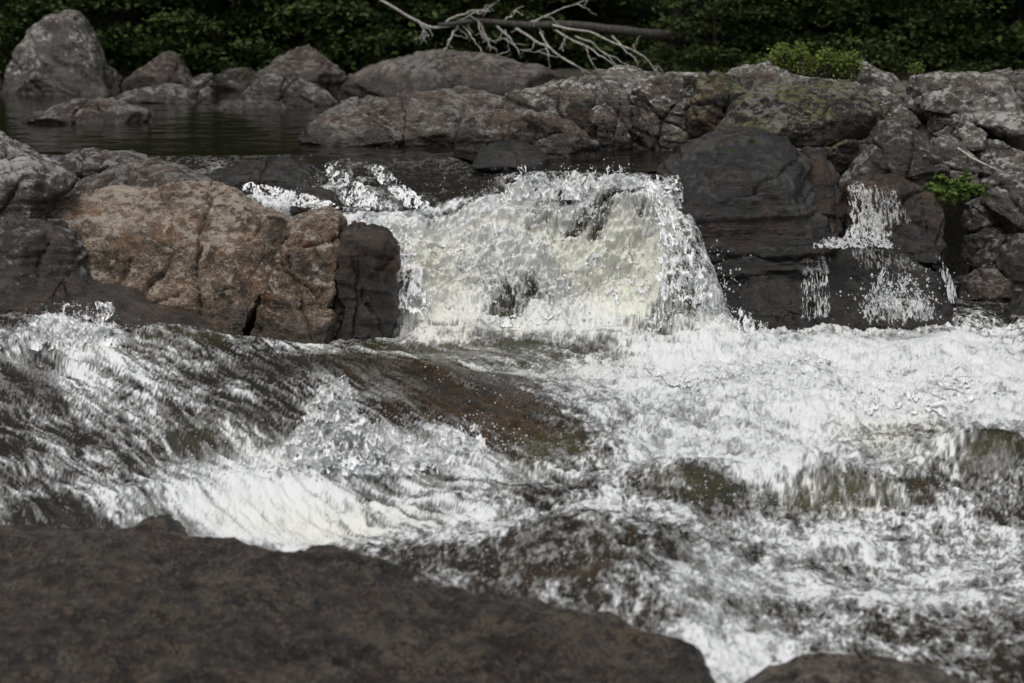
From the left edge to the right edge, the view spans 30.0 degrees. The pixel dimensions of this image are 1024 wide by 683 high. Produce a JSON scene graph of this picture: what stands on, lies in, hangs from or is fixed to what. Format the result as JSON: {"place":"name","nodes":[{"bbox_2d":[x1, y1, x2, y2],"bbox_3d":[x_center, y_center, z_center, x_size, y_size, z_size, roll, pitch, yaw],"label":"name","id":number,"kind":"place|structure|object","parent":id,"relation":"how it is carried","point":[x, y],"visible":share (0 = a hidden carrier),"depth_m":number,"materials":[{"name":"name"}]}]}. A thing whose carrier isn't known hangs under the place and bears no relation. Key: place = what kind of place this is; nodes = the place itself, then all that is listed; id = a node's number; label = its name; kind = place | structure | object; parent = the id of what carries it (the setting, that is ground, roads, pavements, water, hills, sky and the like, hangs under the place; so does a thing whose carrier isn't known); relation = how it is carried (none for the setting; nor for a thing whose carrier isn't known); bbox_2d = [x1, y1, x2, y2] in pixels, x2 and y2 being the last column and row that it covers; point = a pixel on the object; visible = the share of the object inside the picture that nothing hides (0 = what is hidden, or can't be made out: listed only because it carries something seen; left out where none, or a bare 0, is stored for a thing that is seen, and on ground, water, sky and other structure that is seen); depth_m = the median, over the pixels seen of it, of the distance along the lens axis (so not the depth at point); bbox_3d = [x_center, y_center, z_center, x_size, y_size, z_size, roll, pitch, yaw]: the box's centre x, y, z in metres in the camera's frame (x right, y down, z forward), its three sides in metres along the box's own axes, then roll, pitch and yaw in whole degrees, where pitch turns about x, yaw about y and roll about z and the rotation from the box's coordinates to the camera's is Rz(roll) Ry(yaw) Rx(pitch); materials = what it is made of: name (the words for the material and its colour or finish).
{"place":"outdoors","nodes":[
{"label":"outdoors","id":0,"kind":"place"},
{"bbox_2d":[0,91,678,172],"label":"pool","id":1,"kind":"structure","parent":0,"point":[201,128],"depth_m":21.81,"materials":[{"name":"black liquid"}]},
{"bbox_2d":[0,10,119,94],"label":"boulder","id":2,"kind":"object","parent":1,"relation":"on","point":[61,53],"visible":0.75,"depth_m":31.64,"materials":[{"name":"grey stone"}]},
{"bbox_2d":[21,96,151,124],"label":"boulder","id":3,"kind":"object","parent":1,"relation":"on","point":[101,110],"visible":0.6,"depth_m":24.08,"materials":[{"name":"beige stone"}]},
{"bbox_2d":[52,147,148,181],"bbox_3d":[-3.993,-1.645,18.452,1.118,0.431,1.068,0,10,0],"label":"rock slab","id":4,"kind":"object","parent":1,"relation":"on","point":[84,163],"visible":0.45,"depth_m":18.15,"materials":[{"name":"stone"}]},
{"bbox_2d":[120,51,192,91],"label":"boulder","id":5,"kind":"object","parent":1,"relation":"on","point":[165,67],"visible":0.5,"depth_m":32.21,"materials":[{"name":"beige stone"}]},
{"bbox_2d":[115,83,201,103],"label":"boulder","id":6,"kind":"object","parent":1,"relation":"on","point":[166,93],"visible":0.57,"depth_m":28.87,"materials":[{"name":"stone"}]},
{"bbox_2d":[187,73,218,94],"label":"boulder","id":7,"kind":"object","parent":1,"relation":"on","point":[197,84],"visible":0.59,"depth_m":31.33,"materials":[{"name":"stone"}]},
{"bbox_2d":[197,87,217,98],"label":"boulder","id":8,"kind":"object","parent":1,"relation":"on","point":[207,93],"visible":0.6,"depth_m":30.04,"materials":[{"name":"stone"}]},
{"bbox_2d":[208,99,294,108],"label":"boulder","id":9,"kind":"object","parent":1,"relation":"on","point":[246,104],"visible":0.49,"depth_m":27.36,"materials":[{"name":"stone"}]},
{"bbox_2d":[237,73,338,105],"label":"boulder","id":10,"kind":"object","parent":1,"relation":"on","point":[286,88],"visible":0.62,"depth_m":28.16,"materials":[{"name":"stone"}]},
{"bbox_2d":[237,44,348,93],"bbox_3d":[-3.650,-4.487,32.027,2.012,0.967,1.472,0,10,0],"label":"boulder","id":11,"kind":"object","parent":1,"relation":"on","point":[308,63],"visible":0.49,"depth_m":31.70,"materials":[{"name":"beige stone"}]},
{"bbox_2d":[298,90,484,156],"bbox_3d":[-1.272,-2.352,20.906,2.096,0.783,1.656,0,10,0],"label":"rock slab","id":12,"kind":"object","parent":1,"relation":"on","point":[415,118],"visible":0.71,"depth_m":20.30,"materials":[{"name":"beige stone"}]},
{"bbox_2d":[337,49,564,97],"bbox_3d":[-0.956,-4.242,30.888,3.752,0.955,1.739,0,10,0],"label":"rock slab","id":13,"kind":"object","parent":1,"relation":"on","point":[430,70],"visible":0.61,"depth_m":30.31,"materials":[{"name":"beige stone"}]},
{"bbox_2d":[429,86,501,108],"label":"boulder","id":14,"kind":"object","parent":1,"relation":"on","point":[486,100],"visible":0.39,"depth_m":22.65,"materials":[{"name":"beige stone"}]},
{"bbox_2d":[454,108,521,153],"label":"boulder","id":15,"kind":"object","parent":1,"relation":"on","point":[477,130],"visible":0.48,"depth_m":19.32,"materials":[{"name":"beige stone"}]},
{"bbox_2d":[471,139,549,172],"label":"boulder","id":16,"kind":"object","parent":1,"relation":"on","point":[502,156],"visible":0.79,"depth_m":17.94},
{"bbox_2d":[379,0,695,74],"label":"fallen tree","id":17,"kind":"object","parent":1,"relation":"on","point":[638,33],"visible":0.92,"depth_m":32.14,"materials":[{"name":"grey wood"}]},
{"bbox_2d":[507,109,602,158],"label":"boulder","id":18,"kind":"object","parent":1,"relation":"on","point":[551,135],"visible":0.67,"depth_m":18.80,"materials":[{"name":"beige stone"}]},
{"bbox_2d":[558,97,595,137],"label":"rock ledge","id":19,"kind":"object","parent":1,"relation":"on","point":[576,110],"visible":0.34,"depth_m":19.86,"materials":[{"name":"stone"}]},
{"bbox_2d":[493,65,662,115],"bbox_3d":[0.782,-2.669,21.159,1.985,0.768,1.313,0,10,0],"label":"rock ledge","id":20,"kind":"object","parent":1,"relation":"on","point":[549,96],"visible":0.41,"depth_m":20.94,"materials":[{"name":"stone"}]},
{"bbox_2d":[588,89,632,149],"bbox_3d":[1.024,-2.252,19.987,0.481,0.774,0.721,0,10,0],"label":"rock ledge","id":21,"kind":"object","parent":1,"relation":"on","point":[609,120],"visible":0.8,"depth_m":19.70,"materials":[{"name":"stone"}]},
{"bbox_2d":[628,71,706,149],"bbox_3d":[1.631,-2.347,20.039,0.971,0.976,0.992,0,10,0],"label":"rock ledge","id":22,"kind":"object","parent":1,"relation":"on","point":[657,105],"visible":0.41,"depth_m":19.70,"materials":[{"name":"stone"}]},
{"bbox_2d":[684,70,748,142],"bbox_3d":[2.109,-2.295,19.647,0.723,0.960,0.879,0,10,0],"label":"rock ledge","id":23,"kind":"object","parent":1,"relation":"on","point":[715,94],"visible":0.52,"depth_m":19.36,"materials":[{"name":"stone"}]},
{"bbox_2d":[714,77,886,173],"bbox_3d":[2.871,-2.179,19.375,1.920,0.970,1.605,0,10,0],"label":"boulder","id":24,"kind":"object","parent":1,"relation":"on","point":[837,121],"visible":0.56,"depth_m":18.79,"materials":[{"name":"stone"}]},
{"bbox_2d":[796,61,899,91],"bbox_3d":[3.866,-2.714,21.815,2.337,0.984,1.578,0,10,0],"label":"rock ledge","id":25,"kind":"object","parent":1,"relation":"on","point":[873,78],"visible":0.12,"depth_m":21.40,"materials":[{"name":"stone"}]},
{"bbox_2d":[725,60,860,89],"bbox_3d":[2.895,-2.749,20.740,1.749,0.605,1.100,0,10,0],"label":"rock ledge","id":26,"kind":"object","parent":25,"relation":"on","point":[757,75],"visible":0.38,"depth_m":20.38,"materials":[{"name":"stone"}]},
{"bbox_2d":[756,39,855,80],"bbox_3d":[3.193,-3.041,20.889,1.111,0.527,0.428,0,10,0],"label":"bush","id":27,"kind":"object","parent":26,"relation":"on","point":[825,59],"visible":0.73,"depth_m":20.80,"materials":[{"name":"green plant"}]},
{"bbox_2d":[836,47,864,81],"bbox_3d":[3.736,-3.046,21.084,0.331,0.395,0.199,0,10,0],"label":"bush","id":28,"kind":"object","parent":25,"relation":"on","point":[858,66],"visible":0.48,"depth_m":21.07,"materials":[{"name":"green plant"}]},
{"bbox_2d":[839,116,950,196],"bbox_3d":[3.687,-1.789,18.672,1.100,0.783,1.064,0,10,0],"label":"boulder","id":29,"kind":"object","parent":1,"relation":"on","point":[901,146],"visible":0.59,"depth_m":18.26,"materials":[{"name":"stone"}]},
{"bbox_2d":[926,106,977,136],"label":"boulder","id":30,"kind":"object","parent":1,"relation":"on","point":[944,124],"visible":0.69,"depth_m":19.49,"materials":[{"name":"grey stone"}]},
{"bbox_2d":[920,89,959,114],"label":"boulder","id":31,"kind":"object","parent":30,"relation":"on","point":[944,101],"visible":1,"depth_m":19.46,"materials":[{"name":"stone"}]},
{"bbox_2d":[930,133,979,185],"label":"boulder","id":32,"kind":"object","parent":1,"relation":"on","point":[955,159],"visible":0.42,"depth_m":18.86,"materials":[{"name":"grey stone"}]},
{"bbox_2d":[971,139,1023,178],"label":"boulder","id":33,"kind":"object","parent":1,"relation":"on","point":[997,154],"visible":0.47,"depth_m":19.07,"materials":[{"name":"stone"}]},
{"bbox_2d":[954,122,987,151],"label":"boulder","id":34,"kind":"object","parent":33,"relation":"on","point":[970,137],"visible":0.88,"depth_m":19.14,"materials":[{"name":"stone"}]},
{"bbox_2d":[0,154,1023,682],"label":"rapids","id":35,"kind":"structure","parent":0,"point":[72,420],"depth_m":11.61,"materials":[{"name":"liquid"}]},
{"bbox_2d":[0,130,77,228],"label":"boulder","id":36,"kind":"object","parent":35,"relation":"on","point":[34,183],"visible":0.57,"depth_m":15.30,"materials":[{"name":"grey stone"}]},
{"bbox_2d":[0,216,92,293],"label":"boulder","id":37,"kind":"object","parent":35,"relation":"on","point":[32,249],"visible":0.62,"depth_m":14.99,"materials":[{"name":"stone"}]},
{"bbox_2d":[27,301,130,350],"bbox_3d":[-2.924,-0.109,12.867,0.689,0.329,0.226,0,10,0],"label":"splash","id":38,"kind":"object","parent":35,"relation":"on","point":[110,338],"visible":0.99,"depth_m":12.85,"materials":[{"name":"liquid"}]},
{"bbox_2d":[0,273,222,332],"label":"rock slab","id":39,"kind":"object","parent":35,"relation":"on","point":[135,305],"visible":0.56,"depth_m":14.76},
{"bbox_2d":[63,157,213,197],"bbox_3d":[-3.314,-1.364,17.211,1.508,0.530,1.139,0,10,0],"label":"rock slab","id":40,"kind":"object","parent":35,"relation":"on","point":[153,172],"visible":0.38,"depth_m":16.93,"materials":[{"name":"beige stone"}]},
{"bbox_2d":[131,514,187,535],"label":"boulder","id":41,"kind":"object","parent":35,"relation":"on","point":[168,522],"visible":0.3,"depth_m":10.23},
{"bbox_2d":[49,180,290,335],"bbox_3d":[-2.865,-0.641,15.892,2.036,1.326,1.696,0,10,0],"label":"boulder","id":42,"kind":"object","parent":35,"relation":"on","point":[208,250],"visible":0.54,"depth_m":15.48,"materials":[{"name":"stone"}]},
{"bbox_2d":[207,157,319,195],"bbox_3d":[-2.368,-1.511,18.216,1.240,0.465,1.196,0,10,0],"label":"rock ledge","id":43,"kind":"object","parent":35,"relation":"on","point":[290,174],"visible":0.52,"depth_m":17.85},
{"bbox_2d":[242,182,345,208],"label":"cascade","id":44,"kind":"object","parent":35,"relation":"on","point":[291,195],"visible":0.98,"depth_m":16.92,"materials":[{"name":"liquid"}]},
{"bbox_2d":[250,206,347,343],"bbox_3d":[-1.756,-0.456,15.610,0.817,1.232,1.530,0,10,0],"label":"boulder","id":45,"kind":"object","parent":35,"relation":"on","point":[298,294],"visible":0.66,"depth_m":15.20,"materials":[{"name":"stone"}]},
{"bbox_2d":[289,186,345,213],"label":"boulder","id":46,"kind":"object","parent":35,"relation":"on","point":[321,193],"visible":0.54,"depth_m":17.17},
{"bbox_2d":[279,375,400,457],"bbox_3d":[-1.036,0.451,11.518,0.754,0.493,0.273,0,10,0],"label":"splash","id":47,"kind":"object","parent":35,"relation":"on","point":[343,418],"visible":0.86,"depth_m":11.51,"materials":[{"name":"liquid"}]},
{"bbox_2d":[324,161,382,210],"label":"cascade","id":48,"kind":"object","parent":35,"relation":"on","point":[372,200],"visible":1,"depth_m":17.27,"materials":[{"name":"liquid"}]},
{"bbox_2d":[280,420,437,476],"bbox_3d":[-0.909,0.643,11.368,0.955,0.310,0.209,0,10,0],"label":"splash","id":49,"kind":"object","parent":35,"relation":"on","point":[333,461],"visible":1,"depth_m":11.35,"materials":[{"name":"liquid"}]},
{"bbox_2d":[337,155,392,168],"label":"rock ledge","id":50,"kind":"object","parent":35,"relation":"on","point":[381,161],"visible":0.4,"depth_m":18.58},
{"bbox_2d":[332,220,400,340],"bbox_3d":[-1.216,-0.417,15.822,0.623,1.131,1.305,0,10,0],"label":"boulder","id":51,"kind":"object","parent":35,"relation":"on","point":[365,304],"visible":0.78,"depth_m":15.40,"materials":[{"name":"stone"}]},
{"bbox_2d":[371,164,435,210],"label":"cascade","id":52,"kind":"object","parent":35,"relation":"on","point":[407,201],"visible":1,"depth_m":17.29,"materials":[{"name":"liquid"}]},
{"bbox_2d":[390,229,429,319],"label":"cascade","id":53,"kind":"object","parent":35,"relation":"on","point":[412,285],"visible":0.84,"depth_m":15.87,"materials":[{"name":"liquid"}]},
{"bbox_2d":[425,423,488,464],"bbox_3d":[-0.334,0.616,11.488,0.395,0.241,0.136,0,10,0],"label":"splash","id":54,"kind":"object","parent":35,"relation":"on","point":[468,445],"visible":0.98,"depth_m":11.48,"materials":[{"name":"liquid"}]},
{"bbox_2d":[0,154,1022,674],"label":"spray","id":55,"kind":"object","parent":35,"relation":"on","point":[724,284],"visible":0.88,"depth_m":15.46,"materials":[{"name":"white liquid"}]},
{"bbox_2d":[28,170,1008,416],"bbox_3d":[0.062,-0.526,15.014,6.958,1.330,4.687,0,10,0],"label":"whitewater foam","id":56,"kind":"object","parent":35,"relation":"on","point":[933,406],"visible":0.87,"depth_m":16.15,"materials":[{"name":"liquid"}]},
{"bbox_2d":[501,163,635,200],"bbox_3d":[0.621,-1.405,16.831,1.447,0.329,0.191,0,10,0],"label":"splash","id":57,"kind":"object","parent":35,"relation":"on","point":[578,196],"visible":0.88,"depth_m":16.83,"materials":[{"name":"liquid"}]},
{"bbox_2d":[643,175,719,316],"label":"waterfall","id":58,"kind":"object","parent":35,"relation":"on","point":[672,260],"visible":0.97,"depth_m":15.78,"materials":[{"name":"liquid"}]},
{"bbox_2d":[641,298,769,333],"bbox_3d":[1.578,-0.204,15.553,1.064,0.325,0.162,0,10,0],"label":"splash","id":59,"kind":"object","parent":35,"relation":"on","point":[745,327],"visible":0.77,"depth_m":15.56,"materials":[{"name":"liquid"}]},
{"bbox_2d":[656,126,838,299],"bbox_3d":[2.035,-0.942,17.180,1.722,1.939,1.861,0,10,0],"label":"boulder","id":60,"kind":"object","parent":35,"relation":"on","point":[755,201],"visible":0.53,"depth_m":16.45,"materials":[{"name":"stone"}]},
{"bbox_2d":[801,273,830,318],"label":"side cascade","id":61,"kind":"object","parent":35,"relation":"on","point":[825,315],"visible":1,"depth_m":15.79,"materials":[{"name":"liquid"}]},
{"bbox_2d":[801,238,953,331],"bbox_3d":[2.722,-0.429,16.913,2.345,0.919,1.592,0,10,0],"label":"rock ledge","id":62,"kind":"object","parent":35,"relation":"in","point":[845,265],"visible":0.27,"depth_m":16.45,"materials":[{"name":"stone"}]},
{"bbox_2d":[800,146,845,240],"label":"boulder","id":63,"kind":"object","parent":62,"relation":"on","point":[825,176],"visible":0.45,"depth_m":16.92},
{"bbox_2d":[813,236,899,248],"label":"side cascade","id":64,"kind":"object","parent":62,"relation":"on","point":[842,241],"visible":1,"depth_m":16.31,"materials":[{"name":"liquid"}]},
{"bbox_2d":[841,173,947,268],"bbox_3d":[3.482,-1.069,17.590,1.024,0.904,1.148,0,10,0],"label":"boulder","id":65,"kind":"object","parent":62,"relation":"on","point":[919,205],"visible":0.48,"depth_m":17.35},
{"bbox_2d":[844,181,891,243],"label":"side cascade","id":66,"kind":"object","parent":65,"relation":"on","point":[864,222],"visible":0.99,"depth_m":16.70,"materials":[{"name":"liquid"}]},
{"bbox_2d":[923,169,991,205],"bbox_3d":[4.109,-1.422,17.595,0.659,0.325,0.374,0,10,0],"label":"fern","id":67,"kind":"object","parent":65,"relation":"on","point":[954,188],"visible":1,"depth_m":17.61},
{"bbox_2d":[874,220,942,265],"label":"boulder","id":68,"kind":"object","parent":62,"relation":"on","point":[916,242],"visible":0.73,"depth_m":16.87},
{"bbox_2d":[857,267,934,323],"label":"side cascade","id":69,"kind":"object","parent":35,"relation":"on","point":[918,306],"visible":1,"depth_m":15.56,"materials":[{"name":"liquid"}]},
{"bbox_2d":[968,264,996,273],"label":"boulder","id":70,"kind":"object","parent":35,"relation":"on","point":[982,266],"visible":0.16,"depth_m":18.15,"materials":[{"name":"stone"}]},
{"bbox_2d":[960,227,1005,268],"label":"boulder","id":71,"kind":"object","parent":70,"relation":"on","point":[980,248],"visible":0.79,"depth_m":18.21,"materials":[{"name":"stone"}]},
{"bbox_2d":[960,197,1002,233],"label":"boulder","id":72,"kind":"object","parent":71,"relation":"on","point":[976,216],"visible":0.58,"depth_m":18.33,"materials":[{"name":"stone"}]},
{"bbox_2d":[953,267,1016,301],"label":"boulder","id":73,"kind":"object","parent":35,"relation":"on","point":[988,284],"visible":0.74,"depth_m":17.77,"materials":[{"name":"beige stone"}]},
{"bbox_2d":[995,231,1023,293],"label":"boulder","id":74,"kind":"object","parent":35,"relation":"on","point":[1009,260],"visible":0.81,"depth_m":17.83,"materials":[{"name":"stone"}]},
{"bbox_2d":[979,162,1023,234],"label":"boulder","id":75,"kind":"object","parent":74,"relation":"on","point":[1004,201],"visible":0.88,"depth_m":18.09,"materials":[{"name":"grey stone"}]},
{"bbox_2d":[1004,291,1023,315],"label":"boulder","id":76,"kind":"object","parent":35,"relation":"in","point":[1014,305],"visible":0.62,"depth_m":16.93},
{"bbox_2d":[0,0,1023,274],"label":"ground","id":77,"kind":"structure","parent":0,"point":[954,232],"depth_m":33.72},
{"bbox_2d":[0,0,102,74],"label":"leafy sapling","id":78,"kind":"object","parent":77,"relation":"on","point":[6,21],"visible":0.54,"depth_m":33.31,"materials":[{"name":"green plant"}]},
{"bbox_2d":[0,0,188,73],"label":"leafy sapling","id":79,"kind":"object","parent":77,"relation":"on","point":[51,6],"visible":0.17,"depth_m":34.31,"materials":[{"name":"green plant"}]},
{"bbox_2d":[60,0,232,76],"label":"leafy sapling","id":80,"kind":"object","parent":77,"relation":"on","point":[118,31],"visible":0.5,"depth_m":33.61,"materials":[{"name":"green plant"}]},
{"bbox_2d":[104,0,300,73],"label":"leafy sapling","id":81,"kind":"object","parent":77,"relation":"on","point":[247,16],"visible":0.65,"depth_m":33.28,"materials":[{"name":"green plant"}]},
{"bbox_2d":[214,67,255,90],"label":"boulder","id":82,"kind":"object","parent":77,"relation":"on","point":[235,79],"visible":0.43,"depth_m":32.84,"materials":[{"name":"stone"}]},
{"bbox_2d":[144,0,362,72],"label":"leafy sapling","id":83,"kind":"object","parent":77,"relation":"on","point":[279,16],"visible":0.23,"depth_m":33.73,"materials":[{"name":"green plant"}]},
{"bbox_2d":[232,0,440,73],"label":"leafy sapling","id":84,"kind":"object","parent":77,"relation":"on","point":[361,39],"visible":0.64,"depth_m":33.54,"materials":[{"name":"green plant"}]},
{"bbox_2d":[0,523,716,682],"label":"boulder","id":85,"kind":"object","parent":77,"relation":"on","point":[144,603],"visible":1,"depth_m":8.03,"materials":[{"name":"stone"}]},
{"bbox_2d":[282,0,522,72],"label":"leafy sapling","id":86,"kind":"object","parent":77,"relation":"on","point":[446,15],"visible":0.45,"depth_m":34.01,"materials":[{"name":"green plant"}]},
{"bbox_2d":[373,0,583,68],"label":"leafy sapling","id":87,"kind":"object","parent":77,"relation":"on","point":[500,12],"visible":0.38,"depth_m":35.04,"materials":[{"name":"green plant"}]},
{"bbox_2d":[0,0,1023,67],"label":"forest","id":88,"kind":"object","parent":77,"relation":"on","point":[638,19],"visible":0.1,"depth_m":38.01,"materials":[{"name":"green plant"}]},
{"bbox_2d":[475,0,661,69],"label":"leafy sapling","id":89,"kind":"object","parent":77,"relation":"on","point":[601,44],"visible":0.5,"depth_m":35.60,"materials":[{"name":"green plant"}]},
{"bbox_2d":[665,3,688,70],"bbox_3d":[3.066,-9.827,34.098,6.300,10.578,5.933,4,11,22],"label":"tree","id":90,"kind":"object","parent":77,"relation":"on","point":[679,12],"visible":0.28,"depth_m":34.63,"materials":[{"name":"green plant"}]},
{"bbox_2d":[632,0,807,74],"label":"leafy sapling","id":91,"kind":"object","parent":77,"relation":"on","point":[690,24],"visible":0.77,"depth_m":33.62,"materials":[{"name":"green plant"}]},
{"bbox_2d":[668,0,863,69],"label":"leafy sapling","id":92,"kind":"object","parent":77,"relation":"on","point":[737,24],"visible":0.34,"depth_m":34.30,"materials":[{"name":"green plant"}]},
{"bbox_2d":[747,0,944,73],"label":"leafy sapling","id":93,"kind":"object","parent":77,"relation":"on","point":[878,30],"visible":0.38,"depth_m":33.75,"materials":[{"name":"green plant"}]},
{"bbox_2d":[744,652,966,682],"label":"boulder","id":94,"kind":"object","parent":77,"relation":"on","point":[821,667],"visible":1,"depth_m":8.16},
{"bbox_2d":[868,89,920,129],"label":"boulder","id":95,"kind":"object","parent":77,"relation":"on","point":[893,105],"visible":0.48,"depth_m":19.84,"materials":[{"name":"stone"}]},
{"bbox_2d":[794,0,1018,72],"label":"leafy sapling","id":96,"kind":"object","parent":77,"relation":"on","point":[970,43],"visible":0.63,"depth_m":33.27,"materials":[{"name":"green plant"}]},
{"bbox_2d":[883,0,1023,71],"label":"leafy sapling","id":97,"kind":"object","parent":77,"relation":"on","point":[992,56],"visible":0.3,"depth_m":34.32,"materials":[{"name":"green plant"}]},
{"bbox_2d":[888,80,1023,138],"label":"bedrock","id":98,"kind":"structure","parent":77,"relation":"on","point":[898,89],"depth_m":20.83,"materials":[{"name":"stone"}]},
{"bbox_2d":[908,54,925,75],"bbox_3d":[4.399,-2.969,20.804,0.211,0.317,0.156,1,10,8],"label":"bush","id":99,"kind":"object","parent":98,"relation":"on","point":[914,69],"visible":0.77,"depth_m":20.79,"materials":[{"name":"green plant"}]},
{"bbox_2d":[903,71,1023,120],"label":"boulder","id":100,"kind":"object","parent":98,"relation":"on","point":[978,93],"visible":0.59,"depth_m":20.05,"materials":[{"name":"stone"}]},
{"bbox_2d":[910,0,1023,71],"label":"leafy sapling","id":101,"kind":"object","parent":77,"relation":"on","point":[1015,28],"visible":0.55,"depth_m":33.85,"materials":[{"name":"green plant"}]},
{"bbox_2d":[976,111,1023,137],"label":"boulder","id":102,"kind":"object","parent":77,"relation":"on","point":[1003,123],"visible":0.94,"depth_m":19.50,"materials":[{"name":"stone"}]},
{"bbox_2d":[982,68,1023,85],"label":"bedrock","id":103,"kind":"structure","parent":77,"relation":"on","point":[1016,77],"depth_m":22.20,"materials":[{"name":"stone"}]},
{"bbox_2d":[726,275,818,330],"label":"boulder","id":104,"kind":"object","parent":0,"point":[774,301],"visible":0.6,"depth_m":16.07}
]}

